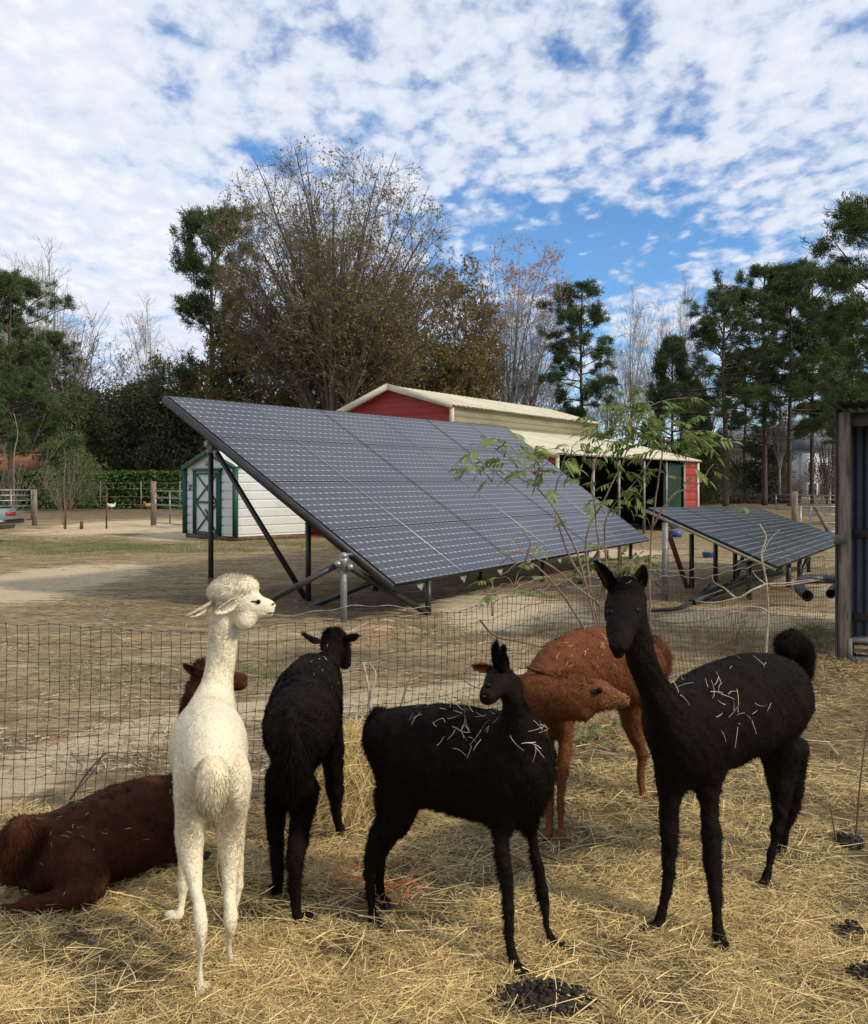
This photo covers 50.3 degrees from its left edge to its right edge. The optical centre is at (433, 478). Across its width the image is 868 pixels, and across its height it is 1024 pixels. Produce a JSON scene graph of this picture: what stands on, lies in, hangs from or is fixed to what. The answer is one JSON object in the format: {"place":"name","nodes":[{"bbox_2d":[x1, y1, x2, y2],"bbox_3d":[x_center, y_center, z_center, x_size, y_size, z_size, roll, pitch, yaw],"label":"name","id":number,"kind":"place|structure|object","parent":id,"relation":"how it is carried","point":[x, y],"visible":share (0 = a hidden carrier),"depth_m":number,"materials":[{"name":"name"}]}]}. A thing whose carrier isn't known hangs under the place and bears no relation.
{"place":"outdoors","nodes":[
{"label":"outdoors","id":0,"kind":"place"},
{"bbox_2d":[0,536,169,556],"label":"grass","id":1,"kind":"structure","parent":0,"point":[97,543],"depth_m":21.60,"materials":[{"name":"plant"}]},
{"bbox_2d":[29,655,158,687],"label":"grass","id":2,"kind":"structure","parent":0,"point":[93,672],"depth_m":7.68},
{"bbox_2d":[102,540,338,553],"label":"grass","id":3,"kind":"structure","parent":0,"point":[237,548],"depth_m":21.64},
{"bbox_2d":[235,658,291,685],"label":"grass","id":4,"kind":"structure","parent":0,"point":[278,671],"depth_m":7.72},
{"bbox_2d":[0,496,867,1023],"bbox_3d":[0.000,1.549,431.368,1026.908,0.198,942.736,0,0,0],"label":"ground","id":5,"kind":"structure","parent":0,"point":[76,572],"depth_m":7.53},
{"bbox_2d":[0,505,23,529],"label":"parked car","id":6,"kind":"object","parent":5,"relation":"on","point":[8,518],"visible":1,"depth_m":23.37,"materials":[{"name":"silver metal"}]},
{"bbox_2d":[0,489,31,519],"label":"livestock gate","id":7,"kind":"structure","parent":5,"relation":"on","point":[10,495],"depth_m":31.82,"materials":[{"name":"metal"}]},
{"bbox_2d":[0,268,37,453],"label":"pine tree","id":8,"kind":"object","parent":5,"relation":"on","point":[22,308],"visible":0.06,"depth_m":65.51,"materials":[{"name":"green plant"}]},
{"bbox_2d":[0,411,40,453],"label":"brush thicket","id":9,"kind":"object","parent":5,"relation":"on","point":[33,433],"visible":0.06,"depth_m":59.92,"materials":[{"name":"green plant"}]},
{"bbox_2d":[0,250,43,421],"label":"bare tree","id":10,"kind":"object","parent":5,"relation":"on","point":[20,317],"visible":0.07,"depth_m":65.95,"materials":[{"name":"green plant"}]},
{"bbox_2d":[0,454,59,470],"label":"house","id":11,"kind":"structure","parent":5,"relation":"on","point":[30,463],"depth_m":54.99,"materials":[{"name":"brown"}]},
{"bbox_2d":[0,406,67,516],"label":"bare shrub","id":12,"kind":"object","parent":5,"relation":"on","point":[13,482],"visible":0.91,"depth_m":33.93,"materials":[{"name":"brown plant"}]},
{"bbox_2d":[32,489,36,525],"bbox_3d":[-13.738,1.005,31.800,0.180,1.293,0.162,0,0,0],"label":"wooden post","id":13,"kind":"object","parent":5,"relation":"on","point":[34,507],"visible":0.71,"depth_m":31.73,"materials":[{"name":"brown wood"}]},
{"bbox_2d":[1,323,79,454],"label":"pine tree","id":14,"kind":"object","parent":5,"relation":"on","point":[28,339],"visible":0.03,"depth_m":64.49,"materials":[{"name":"green plant"}]},
{"bbox_2d":[0,266,96,505],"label":"pine tree","id":15,"kind":"object","parent":5,"relation":"on","point":[9,289],"visible":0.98,"depth_m":46.02,"materials":[{"name":"green plant"}]},
{"bbox_2d":[13,328,88,444],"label":"pine tree","id":16,"kind":"object","parent":5,"relation":"on","point":[58,337],"visible":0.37,"depth_m":57.74,"materials":[{"name":"green plant"}]},
{"bbox_2d":[0,234,111,439],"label":"bare tree","id":17,"kind":"object","parent":5,"relation":"on","point":[55,358],"visible":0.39,"depth_m":59.92,"materials":[{"name":"grey plant"}]},
{"bbox_2d":[36,451,89,528],"bbox_3d":[-11.999,0.257,29.834,1.787,2.930,1.467,0,0,4],"label":"bare shrub","id":18,"kind":"object","parent":5,"relation":"on","point":[72,500],"visible":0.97,"depth_m":29.97,"materials":[{"name":"brown plant"}]},
{"bbox_2d":[35,429,111,510],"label":"cedar bush","id":19,"kind":"object","parent":5,"relation":"on","point":[85,481],"visible":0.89,"depth_m":45.86,"materials":[{"name":"green plant"}]},
{"bbox_2d":[31,374,123,495],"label":"evergreen tree","id":20,"kind":"object","parent":5,"relation":"on","point":[88,422],"visible":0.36,"depth_m":51.38,"materials":[{"name":"green plant"}]},
{"bbox_2d":[41,377,132,465],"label":"evergreen tree","id":21,"kind":"object","parent":5,"relation":"on","point":[105,404],"visible":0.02,"depth_m":56.76,"materials":[{"name":"green plant"}]},
{"bbox_2d":[69,750,106,800],"bbox_3d":[-1.675,1.434,4.486,0.208,0.262,0.032,0,0,14],"label":"stick","id":22,"kind":"object","parent":5,"relation":"on","point":[79,785],"visible":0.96,"depth_m":4.49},
{"bbox_2d":[41,313,139,437],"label":"bare tree","id":23,"kind":"object","parent":5,"relation":"on","point":[85,366],"visible":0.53,"depth_m":57.71,"materials":[{"name":"grey plant"}]},
{"bbox_2d":[0,469,181,508],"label":"clipped hedge","id":24,"kind":"object","parent":5,"relation":"on","point":[123,486],"visible":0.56,"depth_m":49.23,"materials":[{"name":"green plant"}]},
{"bbox_2d":[0,481,181,510],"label":"field fence","id":25,"kind":"object","parent":5,"relation":"on","point":[112,504],"visible":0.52,"depth_m":47.00,"materials":[{"name":"wood"}]},
{"bbox_2d":[0,655,247,917],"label":"alpaca","id":26,"kind":"object","parent":5,"relation":"on","point":[77,869],"visible":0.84,"depth_m":3.56,"materials":[{"name":"brown"}]},
{"bbox_2d":[42,582,770,892],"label":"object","id":27,"kind":"object","parent":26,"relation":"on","point":[496,719],"visible":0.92,"depth_m":3.22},
{"bbox_2d":[98,385,174,470],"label":"evergreen tree","id":28,"kind":"object","parent":5,"relation":"on","point":[141,453],"visible":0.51,"depth_m":53.10,"materials":[{"name":"green plant"}]},
{"bbox_2d":[108,293,186,389],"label":"bare tree","id":29,"kind":"object","parent":5,"relation":"on","point":[142,335],"visible":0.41,"depth_m":65.79,"materials":[{"name":"grey plant"}]},
{"bbox_2d":[151,481,156,525],"bbox_3d":[-9.677,0.865,31.900,0.210,1.572,0.190,0,0,0],"label":"wooden post","id":30,"kind":"object","parent":5,"relation":"on","point":[153,489],"visible":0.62,"depth_m":31.81,"materials":[{"name":"brown wood"}]},
{"bbox_2d":[109,377,204,470],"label":"evergreen tree","id":31,"kind":"object","parent":5,"relation":"on","point":[139,393],"visible":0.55,"depth_m":53.62,"materials":[{"name":"green plant"}]},
{"bbox_2d":[155,490,181,524],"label":"livestock gate","id":32,"kind":"structure","parent":5,"relation":"on","point":[169,498],"depth_m":30.71,"materials":[{"name":"metal"}]},
{"bbox_2d":[155,383,205,470],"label":"evergreen tree","id":33,"kind":"object","parent":5,"relation":"on","point":[171,449],"visible":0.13,"depth_m":54.70,"materials":[{"name":"green plant"}]},
{"bbox_2d":[118,199,276,449],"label":"pine tree","id":34,"kind":"object","parent":5,"relation":"on","point":[191,259],"visible":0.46,"depth_m":53.67,"materials":[{"name":"green plant"}]},
{"bbox_2d":[134,342,278,450],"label":"oak tree","id":35,"kind":"object","parent":5,"relation":"on","point":[157,360],"visible":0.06,"depth_m":58.08,"materials":[{"name":"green plant"}]},
{"bbox_2d":[181,450,304,540],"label":"garden shed","id":36,"kind":"structure","parent":5,"relation":"on","point":[234,520],"depth_m":24.40,"materials":[{"name":"white"}]},
{"bbox_2d":[195,471,216,534],"bbox_3d":[-6.080,0.630,24.681,0.069,1.660,1.240,0,0,-43],"label":"door","id":37,"kind":"structure","parent":36,"relation":"in","point":[201,478],"depth_m":24.85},
{"bbox_2d":[165,318,323,452],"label":"oak tree","id":38,"kind":"object","parent":5,"relation":"on","point":[204,392],"visible":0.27,"depth_m":51.76,"materials":[{"name":"brown plant"}]},
{"bbox_2d":[260,625,360,924],"bbox_3d":[-0.508,1.139,3.854,0.348,0.929,1.350,0,0,0],"label":"alpaca","id":39,"kind":"object","parent":5,"relation":"on","point":[302,722],"visible":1,"depth_m":3.48,"materials":[{"name":"black"}]},
{"bbox_2d":[201,132,462,410],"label":"oak tree","id":40,"kind":"object","parent":5,"relation":"on","point":[334,350],"visible":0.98,"depth_m":47.43,"materials":[{"name":"brown plant"}]},
{"bbox_2d":[258,711,428,834],"bbox_3d":[-0.396,1.489,4.420,0.908,0.822,0.744,0,0,0],"label":"hay heap","id":41,"kind":"object","parent":5,"relation":"on","point":[359,785],"visible":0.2,"depth_m":4.23,"materials":[{"name":"plant"}]},
{"bbox_2d":[362,662,376,709],"bbox_3d":[-0.333,1.033,4.625,0.084,0.236,0.044,0,0,32],"label":"stick","id":42,"kind":"object","parent":41,"relation":"on","point":[370,693],"visible":0.95,"depth_m":4.61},
{"bbox_2d":[161,395,648,622],"bbox_3d":[0.391,0.254,14.815,3.837,2.792,10.176,0,0,33],"label":"solar array","id":43,"kind":"object","parent":5,"relation":"on","point":[384,503],"visible":0.86,"depth_m":13.04,"materials":[{"name":"grey"}]},
{"bbox_2d":[300,260,512,391],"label":"oak tree","id":44,"kind":"object","parent":5,"relation":"on","point":[438,335],"visible":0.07,"depth_m":59.11,"materials":[{"name":"brown plant"}]},
{"bbox_2d":[0,550,826,819],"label":"wire fence","id":45,"kind":"object","parent":5,"relation":"on","point":[266,677],"visible":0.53,"depth_m":4.79,"materials":[{"name":"metal"}]},
{"bbox_2d":[0,529,866,776],"bbox_3d":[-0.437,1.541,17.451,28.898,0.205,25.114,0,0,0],"label":"wire fence","id":46,"kind":"object","parent":5,"relation":"on","point":[159,728],"visible":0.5,"depth_m":7.18,"materials":[{"name":"metal"}]},
{"bbox_2d":[0,653,867,1023],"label":"straw","id":47,"kind":"object","parent":5,"relation":"on","point":[300,991],"visible":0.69,"depth_m":3.15,"materials":[{"name":"plant"}]},
{"bbox_2d":[162,572,275,996],"bbox_3d":[-0.787,0.976,3.190,0.403,1.251,0.898,0,0,0],"label":"alpaca","id":48,"kind":"object","parent":47,"relation":"on","point":[210,767],"visible":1,"depth_m":2.98,"materials":[{"name":"white"}]},
{"bbox_2d":[334,845,363,884],"bbox_3d":[-0.335,1.549,3.722,0.116,0.030,0.340,0,0,0],"label":"baling twine","id":49,"kind":"object","parent":47,"relation":"on","point":[346,864],"visible":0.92,"depth_m":3.70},
{"bbox_2d":[330,862,423,904],"bbox_3d":[-0.223,1.549,3.563,0.370,0.032,0.350,0,0,0],"label":"baling twine","id":50,"kind":"object","parent":47,"relation":"on","point":[397,883],"visible":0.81,"depth_m":3.54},
{"bbox_2d":[360,639,575,980],"bbox_3d":[0.066,1.058,3.288,0.853,1.089,0.390,0,0,42],"label":"alpaca","id":51,"kind":"object","parent":47,"relation":"on","point":[499,783],"visible":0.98,"depth_m":3.13,"materials":[{"name":"black"}]},
{"bbox_2d":[592,560,818,953],"bbox_3d":[1.074,0.936,3.456,0.380,1.337,1.504,0,0,42],"label":"alpaca","id":52,"kind":"object","parent":47,"relation":"on","point":[690,748],"visible":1,"depth_m":3.27,"materials":[{"name":"black"}]},
{"bbox_2d":[354,293,528,401],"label":"oak tree","id":53,"kind":"object","parent":5,"relation":"on","point":[459,369],"visible":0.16,"depth_m":53.58,"materials":[{"name":"brown plant"}]},
{"bbox_2d":[422,252,505,400],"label":"sparse tree","id":54,"kind":"object","parent":5,"relation":"on","point":[489,311],"visible":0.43,"depth_m":55.34,"materials":[{"name":"brown plant"}]},
{"bbox_2d":[305,383,700,535],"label":"red barn","id":55,"kind":"structure","parent":5,"relation":"on","point":[533,426],"depth_m":27.84,"materials":[{"name":"paint"}]},
{"bbox_2d":[479,619,540,647],"bbox_3d":[0.501,0.981,5.862,0.437,0.171,0.036,0,0,13],"label":"stick","id":56,"kind":"object","parent":5,"relation":"on","point":[486,628],"visible":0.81,"depth_m":5.88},
{"bbox_2d":[445,231,595,409],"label":"sparse tree","id":57,"kind":"object","parent":5,"relation":"on","point":[517,316],"visible":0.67,"depth_m":59.09,"materials":[{"name":"brown plant"}]},
{"bbox_2d":[468,530,584,627],"bbox_3d":[0.684,0.757,6.196,0.926,0.838,0.612,0,0,0],"label":"elder sapling","id":58,"kind":"object","parent":5,"relation":"on","point":[489,599],"visible":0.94,"depth_m":6.22,"materials":[{"name":"green plant"}]},
{"bbox_2d":[494,292,576,409],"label":"bare tree","id":59,"kind":"object","parent":5,"relation":"on","point":[534,355],"visible":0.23,"depth_m":64.05,"materials":[{"name":"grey plant"}]},
{"bbox_2d":[485,979,599,1019],"bbox_3d":[0.327,1.584,2.813,0.344,0.122,0.188,0,0,0],"label":"dung pile","id":60,"kind":"object","parent":5,"relation":"on","point":[540,994],"visible":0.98,"depth_m":2.79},
{"bbox_2d":[525,365,596,418],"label":"bare tree","id":61,"kind":"object","parent":5,"relation":"on","point":[551,402],"visible":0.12,"depth_m":61.74,"materials":[{"name":"brown plant"}]},
{"bbox_2d":[471,625,675,846],"bbox_3d":[0.834,1.164,4.365,0.629,0.904,1.391,0,0,39],"label":"alpaca","id":62,"kind":"object","parent":5,"relation":"on","point":[561,697],"visible":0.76,"depth_m":4.21,"materials":[{"name":"brown"}]},
{"bbox_2d":[534,276,620,421],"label":"pine tree","id":63,"kind":"object","parent":5,"relation":"on","point":[571,315],"visible":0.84,"depth_m":57.44,"materials":[{"name":"green plant"}]},
{"bbox_2d":[571,720,622,749],"bbox_3d":[0.982,1.597,5.631,0.611,0.260,0.566,0,0,0],"label":"leafy weed","id":64,"kind":"object","parent":5,"relation":"on","point":[593,732],"visible":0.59,"depth_m":5.59,"materials":[{"name":"green plant"}]},
{"bbox_2d":[448,385,750,629],"bbox_3d":[1.182,0.291,6.895,2.336,2.001,0.997,0,0,-12],"label":"elder shrub","id":65,"kind":"object","parent":5,"relation":"on","point":[637,409],"visible":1,"depth_m":6.97,"materials":[{"name":"green plant"}]},
{"bbox_2d":[582,335,634,439],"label":"bare tree","id":66,"kind":"object","parent":5,"relation":"on","point":[602,418],"visible":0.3,"depth_m":66.00,"materials":[{"name":"grey plant"}]},
{"bbox_2d":[565,542,670,596],"bbox_3d":[2.459,1.300,12.382,1.297,0.936,0.922,0,0,37],"label":"weed plant","id":67,"kind":"object","parent":5,"relation":"on","point":[637,559],"visible":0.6,"depth_m":12.36,"materials":[{"name":"green plant"}]},
{"bbox_2d":[599,283,661,443],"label":"bare tree","id":68,"kind":"object","parent":5,"relation":"on","point":[633,379],"visible":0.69,"depth_m":69.57,"materials":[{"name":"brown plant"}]},
{"bbox_2d":[625,298,687,446],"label":"bare tree","id":69,"kind":"object","parent":5,"relation":"on","point":[663,326],"visible":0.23,"depth_m":72.22,"materials":[{"name":"grey plant"}]},
{"bbox_2d":[638,332,708,464],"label":"evergreen tree","id":70,"kind":"object","parent":5,"relation":"on","point":[660,368],"visible":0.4,"depth_m":61.45,"materials":[{"name":"plant"}]},
{"bbox_2d":[656,266,702,440],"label":"bare tree","id":71,"kind":"object","parent":5,"relation":"on","point":[680,316],"visible":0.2,"depth_m":65.78,"materials":[{"name":"grey plant"}]},
{"bbox_2d":[648,584,710,611],"bbox_3d":[3.421,1.573,12.283,0.290,0.100,2.711,0,0,31],"label":"drain pipe","id":72,"kind":"object","parent":5,"relation":"on","point":[704,589],"visible":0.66,"depth_m":11.39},
{"bbox_2d":[674,379,718,482],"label":"evergreen tree","id":73,"kind":"object","parent":5,"relation":"on","point":[708,417],"visible":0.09,"depth_m":63.57,"materials":[{"name":"plant"}]},
{"bbox_2d":[676,326,736,440],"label":"bare tree","id":74,"kind":"object","parent":5,"relation":"on","point":[712,411],"visible":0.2,"depth_m":63.50,"materials":[{"name":"grey plant"}]},
{"bbox_2d":[687,436,743,504],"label":"evergreen bush","id":75,"kind":"object","parent":5,"relation":"on","point":[709,491],"visible":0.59,"depth_m":57.35,"materials":[{"name":"green plant"}]},
{"bbox_2d":[682,593,765,657],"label":"dry weeds","id":76,"kind":"object","parent":5,"relation":"on","point":[695,635],"visible":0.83,"depth_m":8.67,"materials":[{"name":"plant"}]},
{"bbox_2d":[642,284,806,505],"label":"pine tree","id":77,"kind":"object","parent":5,"relation":"on","point":[723,305],"visible":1,"depth_m":51.53,"materials":[{"name":"green plant"}]},
{"bbox_2d":[715,445,751,494],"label":"brush thicket","id":78,"kind":"object","parent":5,"relation":"on","point":[731,455],"visible":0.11,"depth_m":69.87,"materials":[{"name":"grey plant"}]},
{"bbox_2d":[689,568,782,604],"bbox_3d":[4.289,1.490,12.935,0.160,0.311,2.848,0,0,42],"label":"drain pipe","id":79,"kind":"object","parent":5,"relation":"on","point":[760,575],"visible":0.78,"depth_m":12.61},
{"bbox_2d":[644,506,834,600],"bbox_3d":[5.085,1.016,14.401,1.713,1.268,5.786,0,0,33],"label":"solar array","id":80,"kind":"object","parent":5,"relation":"on","point":[736,534],"visible":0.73,"depth_m":13.36,"materials":[{"name":"grey"}]},
{"bbox_2d":[706,348,785,492],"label":"pine tree","id":81,"kind":"object","parent":5,"relation":"on","point":[753,427],"visible":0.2,"depth_m":65.58,"materials":[{"name":"green plant"}]},
{"bbox_2d":[699,492,803,503],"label":"brush fence","id":82,"kind":"object","parent":5,"relation":"on","point":[750,498],"visible":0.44,"depth_m":59.76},
{"bbox_2d":[697,524,824,652],"bbox_3d":[2.804,1.050,7.877,1.178,1.335,0.135,0,0,-14],"label":"dead sapling","id":83,"kind":"object","parent":5,"relation":"on","point":[767,596],"visible":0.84,"depth_m":7.89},
{"bbox_2d":[702,261,823,505],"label":"pine tree","id":84,"kind":"object","parent":5,"relation":"on","point":[754,273],"visible":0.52,"depth_m":55.65,"materials":[{"name":"green plant"}]},
{"bbox_2d":[729,423,796,495],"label":"evergreen bush","id":85,"kind":"object","parent":5,"relation":"on","point":[752,477],"visible":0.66,"depth_m":63.33,"materials":[{"name":"green plant"}]},
{"bbox_2d":[711,421,831,496],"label":"two storey house","id":86,"kind":"structure","parent":5,"relation":"on","point":[802,457],"depth_m":84.00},
{"bbox_2d":[754,462,802,498],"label":"brush thicket","id":87,"kind":"object","parent":5,"relation":"on","point":[795,488],"visible":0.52,"depth_m":61.71,"materials":[{"name":"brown plant"}]},
{"bbox_2d":[752,332,805,502],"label":"bare tree","id":88,"kind":"object","parent":5,"relation":"on","point":[779,450],"visible":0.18,"depth_m":59.91,"materials":[{"name":"brown plant"}]},
{"bbox_2d":[732,256,835,505],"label":"pine tree","id":89,"kind":"object","parent":5,"relation":"on","point":[804,271],"visible":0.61,"depth_m":54.46,"materials":[{"name":"green plant"}]},
{"bbox_2d":[791,491,797,521],"bbox_3d":[11.120,1.015,28.500,0.210,1.273,0.190,0,0,0],"label":"wooden post","id":90,"kind":"object","parent":5,"relation":"on","point":[794,505],"visible":0.61,"depth_m":28.42,"materials":[{"name":"brown wood"}]},
{"bbox_2d":[776,494,834,510],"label":"livestock gate","id":91,"kind":"structure","parent":5,"relation":"on","point":[809,499],"depth_m":42.92,"materials":[{"name":"metal"}]},
{"bbox_2d":[789,620,834,654],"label":"grass","id":92,"kind":"structure","parent":5,"relation":"on","point":[814,634],"depth_m":9.54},
{"bbox_2d":[795,574,834,600],"bbox_3d":[4.375,1.243,10.777,0.467,0.135,1.914,0,0,34],"label":"drain pipe","id":93,"kind":"object","parent":5,"relation":"on","point":[830,579],"visible":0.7,"depth_m":11.27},
{"bbox_2d":[772,259,859,503],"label":"pine tree","id":94,"kind":"object","parent":5,"relation":"on","point":[798,350],"visible":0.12,"depth_m":56.77,"materials":[{"name":"green plant"}]},
{"bbox_2d":[798,437,834,503],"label":"brush thicket","id":95,"kind":"object","parent":5,"relation":"on","point":[825,472],"visible":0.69,"depth_m":57.92,"materials":[{"name":"grey plant"}]},
{"bbox_2d":[800,506,834,532],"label":"livestock gate","id":96,"kind":"structure","parent":5,"relation":"on","point":[823,522],"depth_m":19.98,"materials":[{"name":"metal"}]},
{"bbox_2d":[777,189,867,427],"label":"pine tree","id":97,"kind":"object","parent":5,"relation":"on","point":[856,310],"visible":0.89,"depth_m":33.30,"materials":[{"name":"green plant"}]},
{"bbox_2d":[792,324,867,503],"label":"pine tree","id":98,"kind":"object","parent":5,"relation":"on","point":[833,445],"visible":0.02,"depth_m":59.88,"materials":[{"name":"green plant"}]},
{"bbox_2d":[799,308,867,447],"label":"pine tree","id":99,"kind":"object","parent":5,"relation":"on","point":[818,423],"visible":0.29,"depth_m":50.20,"materials":[{"name":"green plant"}]},
{"bbox_2d":[819,400,867,659],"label":"animal shelter","id":100,"kind":"object","parent":5,"relation":"on","point":[851,518],"visible":0.98,"depth_m":8.19,"materials":[{"name":"grey wood"}]},
{"bbox_2d":[826,583,834,598],"bbox_3d":[4.492,1.216,10.258,0.130,0.126,0.880,0,0,36],"label":"drain pipe","id":101,"kind":"object","parent":100,"relation":"attached to","point":[830,592],"visible":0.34,"depth_m":9.96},
{"bbox_2d":[830,919,867,943],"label":"dung pile","id":102,"kind":"object","parent":5,"relation":"on","point":[843,930],"visible":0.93,"depth_m":3.21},
{"bbox_2d":[836,831,864,849],"bbox_3d":[1.823,1.597,4.043,0.120,0.096,0.140,0,0,0],"label":"dung pile","id":103,"kind":"object","parent":5,"relation":"on","point":[848,839],"visible":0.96,"depth_m":4.01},
{"bbox_2d":[845,960,867,988],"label":"dung pile","id":104,"kind":"object","parent":5,"relation":"on","point":[863,970],"visible":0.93,"depth_m":2.94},
{"bbox_2d":[848,635,867,661],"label":"concrete block","id":105,"kind":"object","parent":5,"relation":"on","point":[856,639],"depth_m":8.13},
{"bbox_2d":[855,720,867,835],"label":"stick","id":106,"kind":"object","parent":5,"relation":"on","point":[857,817],"visible":0.89,"depth_m":4.05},
{"bbox_2d":[0,0,867,447],"label":"sky","id":107,"kind":"structure","parent":0,"point":[648,140],"materials":[{"name":"blue"}]},
{"bbox_2d":[391,620,509,642],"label":"grass","id":108,"kind":"structure","parent":0,"point":[428,630],"depth_m":9.53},
{"bbox_2d":[555,649,867,785],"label":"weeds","id":109,"kind":"object","parent":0,"point":[609,715],"visible":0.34,"depth_m":6.16,"materials":[{"name":"brown plant"}]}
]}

